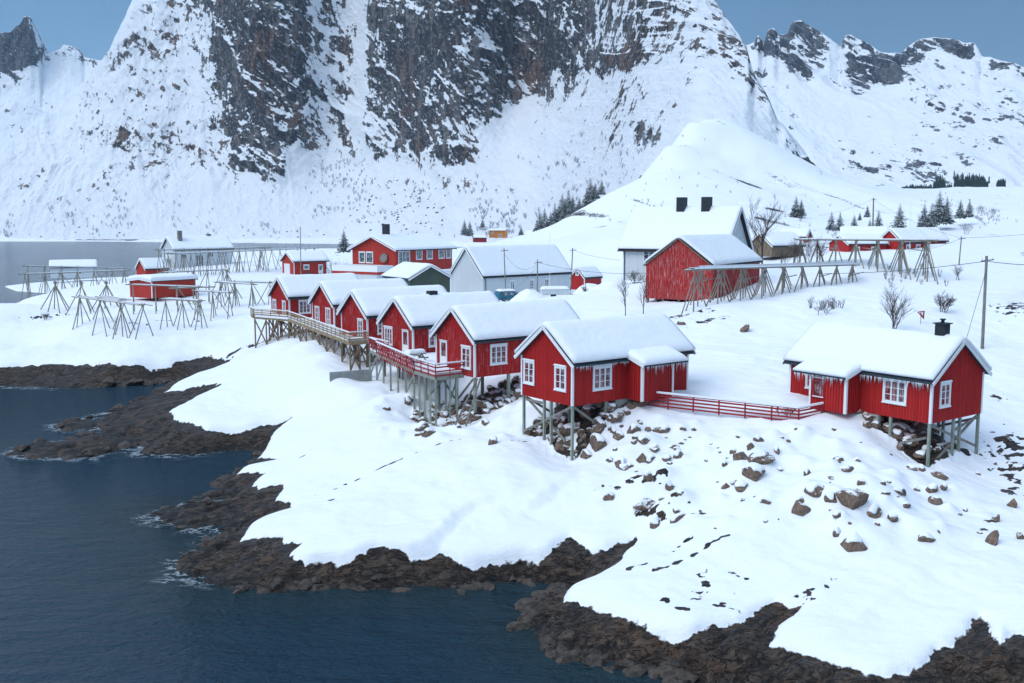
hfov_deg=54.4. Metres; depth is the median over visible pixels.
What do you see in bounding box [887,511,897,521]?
boulder
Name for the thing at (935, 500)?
boulder
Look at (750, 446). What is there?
boulder
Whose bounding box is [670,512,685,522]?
boulder
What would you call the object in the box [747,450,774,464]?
boulder
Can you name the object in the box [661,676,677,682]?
shore rock
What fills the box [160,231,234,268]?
house
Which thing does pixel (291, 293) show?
cabin
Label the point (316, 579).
shore rock
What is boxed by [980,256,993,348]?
utility pole
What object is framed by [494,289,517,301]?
parked car
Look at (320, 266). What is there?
door
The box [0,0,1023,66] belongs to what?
sky
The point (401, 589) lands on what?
shore rock
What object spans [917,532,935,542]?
boulder
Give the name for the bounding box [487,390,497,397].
rubble stone
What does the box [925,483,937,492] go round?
boulder
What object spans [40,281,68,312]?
pole tripod
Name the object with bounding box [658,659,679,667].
shore rock
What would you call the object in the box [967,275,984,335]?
power line
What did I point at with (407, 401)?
boulder
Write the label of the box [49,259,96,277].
boathouse
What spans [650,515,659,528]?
boulder
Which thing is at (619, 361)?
cabin
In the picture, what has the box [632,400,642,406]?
rubble stone
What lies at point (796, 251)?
bush
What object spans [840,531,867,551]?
boulder
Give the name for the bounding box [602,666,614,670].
shore rock
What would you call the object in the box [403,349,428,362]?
picnic table
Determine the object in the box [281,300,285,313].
window
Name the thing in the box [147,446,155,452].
shore rock
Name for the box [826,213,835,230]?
spruce
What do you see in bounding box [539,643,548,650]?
shore rock
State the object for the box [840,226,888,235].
roof
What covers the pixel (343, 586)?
shore rock
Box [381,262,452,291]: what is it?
shed
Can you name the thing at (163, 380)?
shore rock
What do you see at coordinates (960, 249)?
utility pole
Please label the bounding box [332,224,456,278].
house
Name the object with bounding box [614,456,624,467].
boulder
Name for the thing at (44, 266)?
drying rack
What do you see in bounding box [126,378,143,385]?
shore rock
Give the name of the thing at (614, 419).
rubble stone
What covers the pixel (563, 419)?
rubble stone
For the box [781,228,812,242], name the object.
hut
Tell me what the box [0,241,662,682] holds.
sea water
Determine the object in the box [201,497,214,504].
shore rock
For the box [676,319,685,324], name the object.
rock
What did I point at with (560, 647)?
shore rock
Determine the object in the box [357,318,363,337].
window
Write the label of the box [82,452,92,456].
shore rock
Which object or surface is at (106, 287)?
pole tripod
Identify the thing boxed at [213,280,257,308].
drying rack
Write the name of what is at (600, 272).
power line
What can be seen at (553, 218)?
spruce
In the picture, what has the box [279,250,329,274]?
garage
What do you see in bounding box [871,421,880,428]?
rubble stone
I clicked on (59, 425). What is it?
shore rock
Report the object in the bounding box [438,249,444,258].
window
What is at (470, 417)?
rubble stone
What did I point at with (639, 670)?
shore rock
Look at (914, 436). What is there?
rubble stone
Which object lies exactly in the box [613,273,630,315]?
bare tree
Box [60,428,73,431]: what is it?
shore rock
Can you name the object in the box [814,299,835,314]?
bush
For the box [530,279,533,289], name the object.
window
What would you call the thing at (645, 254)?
window
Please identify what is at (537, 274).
utility pole
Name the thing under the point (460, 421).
rubble stone
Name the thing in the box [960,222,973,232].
bush
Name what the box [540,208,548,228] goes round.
spruce
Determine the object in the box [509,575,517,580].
shore rock
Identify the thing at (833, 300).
hill scrub
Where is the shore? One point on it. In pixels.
(106, 239)
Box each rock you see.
[3,452,23,455]
[13,445,29,451]
[26,453,44,458]
[33,438,45,442]
[55,423,64,428]
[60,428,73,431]
[60,455,76,459]
[62,418,80,422]
[75,431,98,435]
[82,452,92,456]
[83,383,103,388]
[97,422,110,426]
[101,376,116,386]
[112,403,126,408]
[117,441,133,448]
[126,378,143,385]
[129,396,146,402]
[140,380,156,384]
[140,442,149,447]
[143,451,152,454]
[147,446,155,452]
[151,387,163,393]
[153,448,166,454]
[156,377,173,381]
[160,378,169,382]
[160,387,170,391]
[160,506,173,509]
[160,519,168,523]
[176,525,189,529]
[176,564,183,571]
[179,550,198,558]
[186,499,201,503]
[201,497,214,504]
[203,536,217,545]
[207,489,223,492]
[209,481,220,487]
[215,477,225,482]
[217,532,227,537]
[226,527,237,534]
[233,585,248,593]
[252,451,261,455]
[256,588,271,593]
[269,577,285,589]
[288,584,296,589]
[292,581,300,585]
[297,579,314,590]
[305,583,324,590]
[311,575,320,583]
[320,584,329,589]
[339,583,346,588]
[351,585,367,591]
[370,574,386,580]
[382,406,390,410]
[391,587,412,591]
[456,588,466,594]
[460,584,481,589]
[473,581,483,586]
[484,583,495,590]
[488,435,496,444]
[506,621,532,631]
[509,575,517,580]
[514,598,536,611]
[517,608,538,623]
[521,579,535,586]
[530,590,552,596]
[531,591,546,601]
[539,634,554,644]
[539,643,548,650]
[544,646,555,657]
[547,582,569,590]
[550,650,560,659]
[555,649,585,664]
[556,642,568,650]
[582,650,602,666]
[595,654,608,665]
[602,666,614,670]
[618,660,635,667]
[622,664,648,676]
[648,668,658,678]
[657,664,690,677]
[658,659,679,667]
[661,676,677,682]
[670,668,698,682]
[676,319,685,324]
[740,323,749,331]
[985,530,998,545]
[1007,498,1017,507]
[1016,532,1023,538]
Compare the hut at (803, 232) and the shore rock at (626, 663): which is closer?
the shore rock at (626, 663)
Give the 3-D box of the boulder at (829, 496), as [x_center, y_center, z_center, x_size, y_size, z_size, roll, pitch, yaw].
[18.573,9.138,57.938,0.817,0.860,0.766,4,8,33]
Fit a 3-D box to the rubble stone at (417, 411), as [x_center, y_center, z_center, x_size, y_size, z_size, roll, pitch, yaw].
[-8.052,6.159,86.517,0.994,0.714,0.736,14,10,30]
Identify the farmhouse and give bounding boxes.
[617,197,753,280]
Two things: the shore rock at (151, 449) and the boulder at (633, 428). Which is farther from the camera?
the shore rock at (151, 449)
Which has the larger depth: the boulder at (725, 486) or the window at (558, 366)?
the window at (558, 366)
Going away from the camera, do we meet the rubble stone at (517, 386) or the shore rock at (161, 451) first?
the rubble stone at (517, 386)
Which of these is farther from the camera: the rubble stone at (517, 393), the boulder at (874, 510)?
the rubble stone at (517, 393)
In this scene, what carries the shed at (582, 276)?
on the ground
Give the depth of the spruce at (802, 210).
296.93 m
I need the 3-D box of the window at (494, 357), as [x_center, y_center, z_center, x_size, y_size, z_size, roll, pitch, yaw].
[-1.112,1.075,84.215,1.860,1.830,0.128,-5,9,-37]
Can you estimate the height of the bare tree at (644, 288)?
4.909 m
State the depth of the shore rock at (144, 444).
93.21 m
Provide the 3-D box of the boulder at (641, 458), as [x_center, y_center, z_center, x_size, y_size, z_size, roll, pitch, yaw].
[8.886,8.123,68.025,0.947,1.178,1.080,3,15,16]
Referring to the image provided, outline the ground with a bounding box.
[0,118,1023,682]
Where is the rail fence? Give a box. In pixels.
[646,391,824,420]
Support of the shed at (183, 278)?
on the ground
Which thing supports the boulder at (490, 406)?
on the ground
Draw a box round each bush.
[320,257,338,272]
[625,269,644,283]
[774,247,791,262]
[775,407,795,415]
[782,238,802,262]
[791,235,823,262]
[796,212,805,220]
[813,233,828,261]
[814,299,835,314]
[934,291,956,312]
[952,266,963,279]
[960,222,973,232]
[974,205,986,214]
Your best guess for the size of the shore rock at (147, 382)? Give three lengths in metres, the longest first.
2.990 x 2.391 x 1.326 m
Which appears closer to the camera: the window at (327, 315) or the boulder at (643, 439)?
the boulder at (643, 439)
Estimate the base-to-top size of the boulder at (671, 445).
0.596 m
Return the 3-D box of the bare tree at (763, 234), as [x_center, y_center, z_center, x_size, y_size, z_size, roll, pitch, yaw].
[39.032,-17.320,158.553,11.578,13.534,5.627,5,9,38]
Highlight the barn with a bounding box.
[643,234,762,302]
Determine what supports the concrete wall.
on the ground
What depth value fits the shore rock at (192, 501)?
74.31 m
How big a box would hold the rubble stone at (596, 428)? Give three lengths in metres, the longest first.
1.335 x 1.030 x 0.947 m
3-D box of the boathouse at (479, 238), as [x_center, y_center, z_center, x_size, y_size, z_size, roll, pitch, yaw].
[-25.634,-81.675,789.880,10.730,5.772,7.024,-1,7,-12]
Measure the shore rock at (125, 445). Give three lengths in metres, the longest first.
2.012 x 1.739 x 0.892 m
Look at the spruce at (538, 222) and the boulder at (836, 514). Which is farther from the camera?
the spruce at (538, 222)
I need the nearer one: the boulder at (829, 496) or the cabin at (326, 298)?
the boulder at (829, 496)
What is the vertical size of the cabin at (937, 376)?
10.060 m
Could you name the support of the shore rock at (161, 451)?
on the ground
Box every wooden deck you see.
[250,306,375,370]
[369,336,463,425]
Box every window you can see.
[195,255,203,265]
[272,299,276,312]
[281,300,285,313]
[298,299,311,313]
[303,264,309,269]
[315,306,319,320]
[325,307,330,323]
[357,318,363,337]
[359,251,364,262]
[366,251,372,262]
[377,324,381,334]
[383,325,392,345]
[398,251,409,263]
[416,250,422,259]
[426,250,432,258]
[428,329,435,347]
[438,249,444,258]
[446,249,450,257]
[460,345,470,369]
[490,343,507,365]
[510,280,514,289]
[522,358,534,385]
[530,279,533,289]
[545,278,548,285]
[553,364,566,392]
[592,364,612,391]
[643,252,654,263]
[805,374,808,388]
[812,376,824,398]
[882,378,906,405]
[939,380,952,408]
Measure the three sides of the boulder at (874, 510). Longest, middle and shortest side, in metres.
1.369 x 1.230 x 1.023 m
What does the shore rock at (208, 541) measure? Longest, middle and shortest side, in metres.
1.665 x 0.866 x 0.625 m
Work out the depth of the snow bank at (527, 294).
145.22 m
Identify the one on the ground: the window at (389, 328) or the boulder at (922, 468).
the boulder at (922, 468)
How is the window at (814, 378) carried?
in the cabin at (937, 376)
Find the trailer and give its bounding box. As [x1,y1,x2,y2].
[540,286,571,296]
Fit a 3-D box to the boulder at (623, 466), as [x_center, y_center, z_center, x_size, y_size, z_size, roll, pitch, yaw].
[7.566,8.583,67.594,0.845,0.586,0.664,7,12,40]
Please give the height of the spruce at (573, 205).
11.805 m
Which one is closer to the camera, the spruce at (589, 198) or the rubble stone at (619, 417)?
the rubble stone at (619, 417)
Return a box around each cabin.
[267,273,358,337]
[308,278,407,336]
[336,285,446,366]
[376,290,499,383]
[429,299,579,425]
[514,313,695,460]
[782,318,992,466]
[827,234,889,251]
[881,228,928,249]
[908,227,949,243]
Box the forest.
[902,170,1005,188]
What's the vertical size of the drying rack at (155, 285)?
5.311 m
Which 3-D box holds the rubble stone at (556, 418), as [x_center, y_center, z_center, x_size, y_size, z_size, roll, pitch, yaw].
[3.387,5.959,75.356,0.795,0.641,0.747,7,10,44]
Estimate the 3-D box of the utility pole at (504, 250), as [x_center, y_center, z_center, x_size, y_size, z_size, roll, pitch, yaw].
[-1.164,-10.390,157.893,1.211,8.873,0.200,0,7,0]
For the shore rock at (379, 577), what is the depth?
57.44 m
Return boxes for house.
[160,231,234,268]
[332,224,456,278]
[489,228,507,237]
[738,202,771,205]
[759,204,787,208]
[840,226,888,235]
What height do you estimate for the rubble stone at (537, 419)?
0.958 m
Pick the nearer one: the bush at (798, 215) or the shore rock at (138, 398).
the shore rock at (138, 398)
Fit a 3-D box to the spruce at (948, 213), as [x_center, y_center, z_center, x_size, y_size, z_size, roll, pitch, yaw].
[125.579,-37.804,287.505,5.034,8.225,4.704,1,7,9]
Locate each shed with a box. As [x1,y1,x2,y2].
[126,272,197,297]
[134,257,169,274]
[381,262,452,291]
[570,266,602,289]
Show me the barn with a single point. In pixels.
(668, 263)
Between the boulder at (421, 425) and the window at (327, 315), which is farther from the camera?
the window at (327, 315)
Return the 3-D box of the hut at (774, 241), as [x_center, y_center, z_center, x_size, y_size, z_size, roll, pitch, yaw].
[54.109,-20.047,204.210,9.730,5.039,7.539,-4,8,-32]
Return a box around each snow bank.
[510,289,546,300]
[572,283,596,293]
[592,280,628,289]
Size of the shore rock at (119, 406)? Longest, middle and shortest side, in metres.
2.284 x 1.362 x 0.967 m
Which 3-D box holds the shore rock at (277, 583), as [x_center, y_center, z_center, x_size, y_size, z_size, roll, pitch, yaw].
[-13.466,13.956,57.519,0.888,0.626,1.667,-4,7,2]
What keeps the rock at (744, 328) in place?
on the ground
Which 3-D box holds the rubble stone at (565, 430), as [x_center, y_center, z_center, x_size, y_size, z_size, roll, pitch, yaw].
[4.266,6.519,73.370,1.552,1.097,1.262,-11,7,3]
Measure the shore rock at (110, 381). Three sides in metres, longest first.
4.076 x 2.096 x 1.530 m
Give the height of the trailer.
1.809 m
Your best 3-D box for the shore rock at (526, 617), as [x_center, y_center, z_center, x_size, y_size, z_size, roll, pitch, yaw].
[1.033,14.744,52.980,1.507,0.846,1.909,11,18,44]
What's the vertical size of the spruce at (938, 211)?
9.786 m
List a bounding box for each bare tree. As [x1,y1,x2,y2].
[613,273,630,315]
[638,277,653,313]
[746,194,785,272]
[878,282,914,328]
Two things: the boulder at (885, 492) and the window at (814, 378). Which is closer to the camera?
the boulder at (885, 492)
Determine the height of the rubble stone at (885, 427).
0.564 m
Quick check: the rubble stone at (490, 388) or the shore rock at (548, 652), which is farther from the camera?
the rubble stone at (490, 388)
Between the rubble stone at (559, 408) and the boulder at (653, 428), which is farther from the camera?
the rubble stone at (559, 408)
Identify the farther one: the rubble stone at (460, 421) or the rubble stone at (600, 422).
the rubble stone at (460, 421)
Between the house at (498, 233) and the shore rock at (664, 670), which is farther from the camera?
the house at (498, 233)
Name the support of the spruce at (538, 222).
on the ground
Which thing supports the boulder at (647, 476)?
on the ground
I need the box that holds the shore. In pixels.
[57,239,148,240]
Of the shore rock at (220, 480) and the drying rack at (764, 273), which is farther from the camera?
the drying rack at (764, 273)
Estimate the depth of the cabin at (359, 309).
107.91 m
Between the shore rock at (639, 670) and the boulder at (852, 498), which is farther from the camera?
the boulder at (852, 498)
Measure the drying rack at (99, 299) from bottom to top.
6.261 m
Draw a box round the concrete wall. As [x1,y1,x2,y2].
[329,369,371,381]
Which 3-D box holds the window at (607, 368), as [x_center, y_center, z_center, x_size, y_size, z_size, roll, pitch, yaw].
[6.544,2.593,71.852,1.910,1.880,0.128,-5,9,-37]
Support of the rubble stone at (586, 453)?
on the ground
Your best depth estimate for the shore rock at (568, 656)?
47.93 m
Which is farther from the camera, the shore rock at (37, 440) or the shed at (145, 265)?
the shed at (145, 265)
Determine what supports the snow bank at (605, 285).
on the ground
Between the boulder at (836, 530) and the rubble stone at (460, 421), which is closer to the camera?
the boulder at (836, 530)
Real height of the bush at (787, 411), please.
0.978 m
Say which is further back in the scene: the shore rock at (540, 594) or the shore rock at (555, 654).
the shore rock at (540, 594)
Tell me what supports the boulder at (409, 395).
on the ground
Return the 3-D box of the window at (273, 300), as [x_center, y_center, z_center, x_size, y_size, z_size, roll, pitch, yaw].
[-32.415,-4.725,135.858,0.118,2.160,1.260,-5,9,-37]
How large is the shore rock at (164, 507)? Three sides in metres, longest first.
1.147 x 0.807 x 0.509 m
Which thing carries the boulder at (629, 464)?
on the ground
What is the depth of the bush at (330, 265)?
221.69 m
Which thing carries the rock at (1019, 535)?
on the ground
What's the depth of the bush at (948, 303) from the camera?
106.63 m
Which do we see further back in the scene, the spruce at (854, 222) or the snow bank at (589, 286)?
the spruce at (854, 222)
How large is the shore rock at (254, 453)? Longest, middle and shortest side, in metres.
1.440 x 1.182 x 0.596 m
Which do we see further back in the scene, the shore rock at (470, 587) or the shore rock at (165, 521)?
the shore rock at (165, 521)
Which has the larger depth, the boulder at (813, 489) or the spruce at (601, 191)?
the spruce at (601, 191)
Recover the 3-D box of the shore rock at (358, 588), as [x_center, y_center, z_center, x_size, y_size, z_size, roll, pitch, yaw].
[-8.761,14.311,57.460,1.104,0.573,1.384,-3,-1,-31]
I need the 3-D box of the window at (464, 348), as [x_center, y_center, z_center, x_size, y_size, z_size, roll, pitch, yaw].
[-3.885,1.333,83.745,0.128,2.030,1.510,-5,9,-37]
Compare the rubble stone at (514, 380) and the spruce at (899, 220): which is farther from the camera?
the spruce at (899, 220)
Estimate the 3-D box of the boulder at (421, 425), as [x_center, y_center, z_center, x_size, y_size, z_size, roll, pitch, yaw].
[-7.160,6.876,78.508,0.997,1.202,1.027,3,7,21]
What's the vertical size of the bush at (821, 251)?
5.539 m
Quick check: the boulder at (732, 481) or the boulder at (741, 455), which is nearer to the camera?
the boulder at (732, 481)
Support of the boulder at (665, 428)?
on the ground
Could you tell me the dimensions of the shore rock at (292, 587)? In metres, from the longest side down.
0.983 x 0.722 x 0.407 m
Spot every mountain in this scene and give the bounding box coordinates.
[0,0,815,243]
[0,16,100,148]
[746,20,1023,187]
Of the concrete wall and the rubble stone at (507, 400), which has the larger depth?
the concrete wall
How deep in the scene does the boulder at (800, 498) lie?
58.37 m
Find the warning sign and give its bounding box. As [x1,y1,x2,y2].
[918,311,924,323]
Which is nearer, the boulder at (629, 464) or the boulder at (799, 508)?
the boulder at (799, 508)
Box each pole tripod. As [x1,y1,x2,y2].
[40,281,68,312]
[65,281,93,314]
[93,281,119,308]
[215,270,241,299]
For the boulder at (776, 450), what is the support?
on the ground
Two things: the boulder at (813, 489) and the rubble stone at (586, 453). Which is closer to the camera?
the boulder at (813, 489)
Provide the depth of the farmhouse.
150.08 m
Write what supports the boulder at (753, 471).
on the ground
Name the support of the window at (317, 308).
in the cabin at (326, 298)
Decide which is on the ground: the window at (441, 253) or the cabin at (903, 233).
the cabin at (903, 233)
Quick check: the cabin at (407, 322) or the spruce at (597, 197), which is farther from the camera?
the spruce at (597, 197)
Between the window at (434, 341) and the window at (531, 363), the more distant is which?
the window at (434, 341)
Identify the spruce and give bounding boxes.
[335,230,349,252]
[460,219,467,235]
[465,221,473,235]
[532,212,542,231]
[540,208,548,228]
[547,212,553,225]
[548,203,557,224]
[554,195,567,221]
[561,190,574,217]
[562,199,568,214]
[569,197,577,214]
[576,198,581,210]
[581,189,589,207]
[582,178,595,204]
[592,182,599,199]
[598,181,605,194]
[789,196,801,216]
[799,199,806,215]
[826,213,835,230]
[835,212,843,230]
[851,214,857,225]
[864,205,870,216]
[874,211,883,225]
[889,204,906,227]
[916,204,928,226]
[923,204,939,226]
[933,194,950,224]
[941,196,954,224]
[954,202,966,218]
[965,199,974,217]
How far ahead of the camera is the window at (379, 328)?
106.66 m
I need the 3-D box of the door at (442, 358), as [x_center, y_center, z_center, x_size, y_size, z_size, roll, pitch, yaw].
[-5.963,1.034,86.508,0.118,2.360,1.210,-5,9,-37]
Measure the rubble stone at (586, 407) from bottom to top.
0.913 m
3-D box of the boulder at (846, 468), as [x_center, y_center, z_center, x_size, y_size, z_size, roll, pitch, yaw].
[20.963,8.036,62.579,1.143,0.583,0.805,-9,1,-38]
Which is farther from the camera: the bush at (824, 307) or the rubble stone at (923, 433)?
the bush at (824, 307)
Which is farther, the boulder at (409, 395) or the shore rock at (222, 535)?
the boulder at (409, 395)
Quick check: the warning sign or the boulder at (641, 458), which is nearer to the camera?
the boulder at (641, 458)
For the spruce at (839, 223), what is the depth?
262.75 m
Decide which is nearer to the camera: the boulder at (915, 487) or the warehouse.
the boulder at (915, 487)
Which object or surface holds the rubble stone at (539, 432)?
on the ground
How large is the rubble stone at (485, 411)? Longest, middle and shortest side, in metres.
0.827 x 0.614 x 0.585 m
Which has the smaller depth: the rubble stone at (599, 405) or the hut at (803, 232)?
the rubble stone at (599, 405)
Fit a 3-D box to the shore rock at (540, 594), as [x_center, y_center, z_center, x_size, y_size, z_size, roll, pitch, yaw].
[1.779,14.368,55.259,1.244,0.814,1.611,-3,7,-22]
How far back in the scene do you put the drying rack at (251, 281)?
167.94 m
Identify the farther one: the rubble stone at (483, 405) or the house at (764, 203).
the house at (764, 203)
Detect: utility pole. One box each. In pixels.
[300,227,300,273]
[501,249,507,288]
[536,260,541,291]
[570,248,572,290]
[872,198,875,225]
[958,236,965,263]
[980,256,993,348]
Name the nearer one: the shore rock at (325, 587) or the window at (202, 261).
the shore rock at (325, 587)
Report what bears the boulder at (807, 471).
on the ground
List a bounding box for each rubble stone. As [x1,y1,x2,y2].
[409,415,417,421]
[413,408,423,414]
[417,417,428,422]
[440,412,448,417]
[458,414,471,423]
[461,413,473,424]
[463,394,472,400]
[464,404,470,410]
[471,414,481,420]
[480,401,486,408]
[482,409,489,413]
[487,385,496,391]
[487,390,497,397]
[496,401,505,407]
[498,381,504,386]
[503,382,513,388]
[504,398,510,403]
[511,378,518,383]
[512,383,520,390]
[513,389,521,399]
[524,429,533,434]
[533,416,542,425]
[535,428,542,435]
[553,416,560,421]
[554,404,567,413]
[554,437,564,451]
[559,416,567,423]
[559,422,579,435]
[563,439,570,446]
[577,429,584,435]
[579,433,586,439]
[580,410,590,418]
[580,449,591,458]
[582,403,593,410]
[590,424,603,433]
[592,417,606,427]
[593,402,603,407]
[601,402,614,411]
[609,413,617,422]
[611,403,617,409]
[615,414,622,421]
[623,409,630,414]
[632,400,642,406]
[862,412,872,421]
[862,421,871,428]
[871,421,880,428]
[883,425,892,431]
[887,417,900,422]
[892,422,905,432]
[892,428,903,438]
[896,443,903,450]
[898,418,910,423]
[902,435,912,439]
[902,439,915,446]
[910,421,926,433]
[910,434,918,443]
[913,449,925,458]
[920,431,926,436]
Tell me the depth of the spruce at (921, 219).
277.48 m
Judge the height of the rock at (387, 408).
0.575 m
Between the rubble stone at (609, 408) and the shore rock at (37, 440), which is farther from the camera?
the shore rock at (37, 440)
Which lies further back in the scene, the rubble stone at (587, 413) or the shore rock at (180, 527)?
the rubble stone at (587, 413)
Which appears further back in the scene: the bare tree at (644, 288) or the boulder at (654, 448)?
the bare tree at (644, 288)
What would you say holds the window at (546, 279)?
in the warehouse
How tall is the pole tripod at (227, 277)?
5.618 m
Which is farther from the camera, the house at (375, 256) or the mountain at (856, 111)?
the mountain at (856, 111)
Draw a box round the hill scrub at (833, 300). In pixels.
[596,138,1017,309]
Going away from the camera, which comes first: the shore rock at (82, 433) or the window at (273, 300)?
the shore rock at (82, 433)
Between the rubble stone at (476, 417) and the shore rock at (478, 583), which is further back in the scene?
the rubble stone at (476, 417)
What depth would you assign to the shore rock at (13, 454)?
90.00 m
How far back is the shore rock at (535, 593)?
55.69 m
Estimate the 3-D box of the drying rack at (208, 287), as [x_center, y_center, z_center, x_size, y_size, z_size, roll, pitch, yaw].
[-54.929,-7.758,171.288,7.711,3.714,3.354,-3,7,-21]
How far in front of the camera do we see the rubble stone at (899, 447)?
67.54 m
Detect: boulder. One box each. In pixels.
[404,393,412,401]
[404,396,410,404]
[414,421,428,431]
[421,427,435,437]
[481,418,489,425]
[485,401,493,409]
[589,433,606,451]
[603,491,613,500]
[606,456,612,462]
[613,430,623,440]
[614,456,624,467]
[618,463,628,470]
[627,423,640,433]
[627,462,633,467]
[633,498,654,510]
[636,435,649,444]
[636,453,646,462]
[643,469,654,480]
[644,455,655,463]
[649,444,659,452]
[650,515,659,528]
[651,426,658,431]
[661,425,670,432]
[665,479,673,490]
[668,443,678,448]
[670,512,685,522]
[673,449,682,458]
[673,507,679,513]
[721,483,729,488]
[722,460,728,466]
[729,447,736,453]
[730,479,736,484]
[733,451,747,460]
[734,480,747,491]
[742,462,765,481]
[747,443,754,450]
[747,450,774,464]
[753,434,763,441]
[759,497,770,504]
[774,446,779,454]
[791,500,810,516]
[796,496,803,502]
[804,468,810,475]
[804,482,823,497]
[824,491,836,502]
[832,511,841,517]
[832,526,840,536]
[833,455,843,460]
[836,487,868,509]
[840,465,853,472]
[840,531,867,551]
[857,478,864,485]
[867,502,881,518]
[881,490,890,494]
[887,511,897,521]
[893,488,903,495]
[902,502,910,507]
[905,464,917,470]
[913,485,920,491]
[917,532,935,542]
[918,464,925,471]
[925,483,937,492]
[928,496,942,504]
[931,470,948,479]
[940,482,947,490]
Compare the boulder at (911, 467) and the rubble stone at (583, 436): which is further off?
the rubble stone at (583, 436)
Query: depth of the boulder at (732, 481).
62.47 m
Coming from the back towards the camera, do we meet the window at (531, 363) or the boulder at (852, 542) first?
the window at (531, 363)
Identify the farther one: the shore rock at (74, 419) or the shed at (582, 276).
the shed at (582, 276)
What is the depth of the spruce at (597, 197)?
513.66 m
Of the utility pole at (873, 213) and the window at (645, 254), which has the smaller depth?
the window at (645, 254)
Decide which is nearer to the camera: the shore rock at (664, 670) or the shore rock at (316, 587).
the shore rock at (664, 670)
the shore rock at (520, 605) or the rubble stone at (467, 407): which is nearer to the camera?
the shore rock at (520, 605)
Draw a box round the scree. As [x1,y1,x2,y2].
[29,177,445,236]
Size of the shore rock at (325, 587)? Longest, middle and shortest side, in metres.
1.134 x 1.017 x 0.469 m
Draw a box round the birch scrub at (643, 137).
[0,48,655,239]
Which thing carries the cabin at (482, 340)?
on the ground
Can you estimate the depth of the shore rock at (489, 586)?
57.35 m
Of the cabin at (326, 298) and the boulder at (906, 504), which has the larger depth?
the cabin at (326, 298)
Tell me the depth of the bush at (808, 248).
166.87 m
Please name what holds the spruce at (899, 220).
on the ground
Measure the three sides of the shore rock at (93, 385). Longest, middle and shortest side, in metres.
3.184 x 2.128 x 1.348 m
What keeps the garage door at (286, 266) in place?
in the garage
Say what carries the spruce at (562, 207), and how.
on the ground
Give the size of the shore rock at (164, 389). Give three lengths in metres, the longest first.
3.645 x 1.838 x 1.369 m
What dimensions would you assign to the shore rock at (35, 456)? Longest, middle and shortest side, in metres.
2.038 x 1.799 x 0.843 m
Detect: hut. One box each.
[751,231,805,256]
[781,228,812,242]
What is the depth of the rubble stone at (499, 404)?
83.92 m
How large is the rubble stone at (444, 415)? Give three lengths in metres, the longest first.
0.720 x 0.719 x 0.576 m
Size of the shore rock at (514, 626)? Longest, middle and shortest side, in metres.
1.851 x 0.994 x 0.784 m
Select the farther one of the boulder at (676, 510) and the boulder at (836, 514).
the boulder at (676, 510)
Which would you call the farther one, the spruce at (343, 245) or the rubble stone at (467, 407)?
the spruce at (343, 245)
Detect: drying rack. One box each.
[17,269,130,300]
[22,265,127,297]
[71,295,153,338]
[92,295,134,334]
[125,283,202,313]
[154,246,271,274]
[157,269,229,291]
[159,297,207,329]
[163,247,318,275]
[169,285,215,304]
[191,289,236,320]
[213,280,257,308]
[231,280,272,305]
[680,261,861,316]
[789,238,938,284]
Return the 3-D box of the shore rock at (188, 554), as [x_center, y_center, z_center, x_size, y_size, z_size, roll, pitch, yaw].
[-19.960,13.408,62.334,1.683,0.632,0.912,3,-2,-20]
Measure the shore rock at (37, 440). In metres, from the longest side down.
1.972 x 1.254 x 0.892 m
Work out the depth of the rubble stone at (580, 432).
72.28 m
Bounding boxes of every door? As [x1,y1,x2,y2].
[284,263,289,273]
[318,264,322,273]
[401,329,408,351]
[439,339,447,365]
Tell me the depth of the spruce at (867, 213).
326.96 m
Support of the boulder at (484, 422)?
on the ground
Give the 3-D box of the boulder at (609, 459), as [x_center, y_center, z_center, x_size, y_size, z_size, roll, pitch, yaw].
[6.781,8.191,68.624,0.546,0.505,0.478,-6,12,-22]
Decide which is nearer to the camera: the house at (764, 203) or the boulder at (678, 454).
the boulder at (678, 454)
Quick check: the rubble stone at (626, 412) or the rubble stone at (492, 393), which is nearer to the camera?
the rubble stone at (626, 412)
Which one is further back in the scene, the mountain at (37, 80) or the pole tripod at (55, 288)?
the mountain at (37, 80)
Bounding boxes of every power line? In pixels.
[538,262,638,273]
[824,261,984,273]
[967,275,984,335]
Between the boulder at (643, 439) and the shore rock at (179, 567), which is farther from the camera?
the boulder at (643, 439)
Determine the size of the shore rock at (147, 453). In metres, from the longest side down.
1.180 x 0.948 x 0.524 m
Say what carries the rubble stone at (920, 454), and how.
on the ground
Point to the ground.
(348, 482)
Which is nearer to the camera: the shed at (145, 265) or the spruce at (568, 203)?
the shed at (145, 265)
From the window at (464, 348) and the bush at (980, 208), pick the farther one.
the bush at (980, 208)
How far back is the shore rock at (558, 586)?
57.03 m
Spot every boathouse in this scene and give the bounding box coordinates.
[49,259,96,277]
[472,235,486,241]
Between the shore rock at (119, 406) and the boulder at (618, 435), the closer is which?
the boulder at (618, 435)
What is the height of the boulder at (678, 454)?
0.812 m
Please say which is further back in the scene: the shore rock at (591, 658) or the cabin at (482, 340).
the cabin at (482, 340)
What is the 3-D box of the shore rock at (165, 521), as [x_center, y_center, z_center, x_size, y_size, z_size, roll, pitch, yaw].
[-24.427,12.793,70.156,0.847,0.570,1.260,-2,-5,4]
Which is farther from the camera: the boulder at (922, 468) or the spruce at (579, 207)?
the spruce at (579, 207)
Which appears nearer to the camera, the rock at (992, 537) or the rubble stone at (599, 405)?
the rock at (992, 537)
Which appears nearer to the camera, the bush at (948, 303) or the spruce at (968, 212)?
the bush at (948, 303)
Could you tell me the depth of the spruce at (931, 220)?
265.52 m
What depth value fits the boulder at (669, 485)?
63.29 m
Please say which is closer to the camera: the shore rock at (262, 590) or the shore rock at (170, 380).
the shore rock at (262, 590)
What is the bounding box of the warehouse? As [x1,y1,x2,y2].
[448,244,572,292]
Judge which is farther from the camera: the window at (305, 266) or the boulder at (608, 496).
the window at (305, 266)

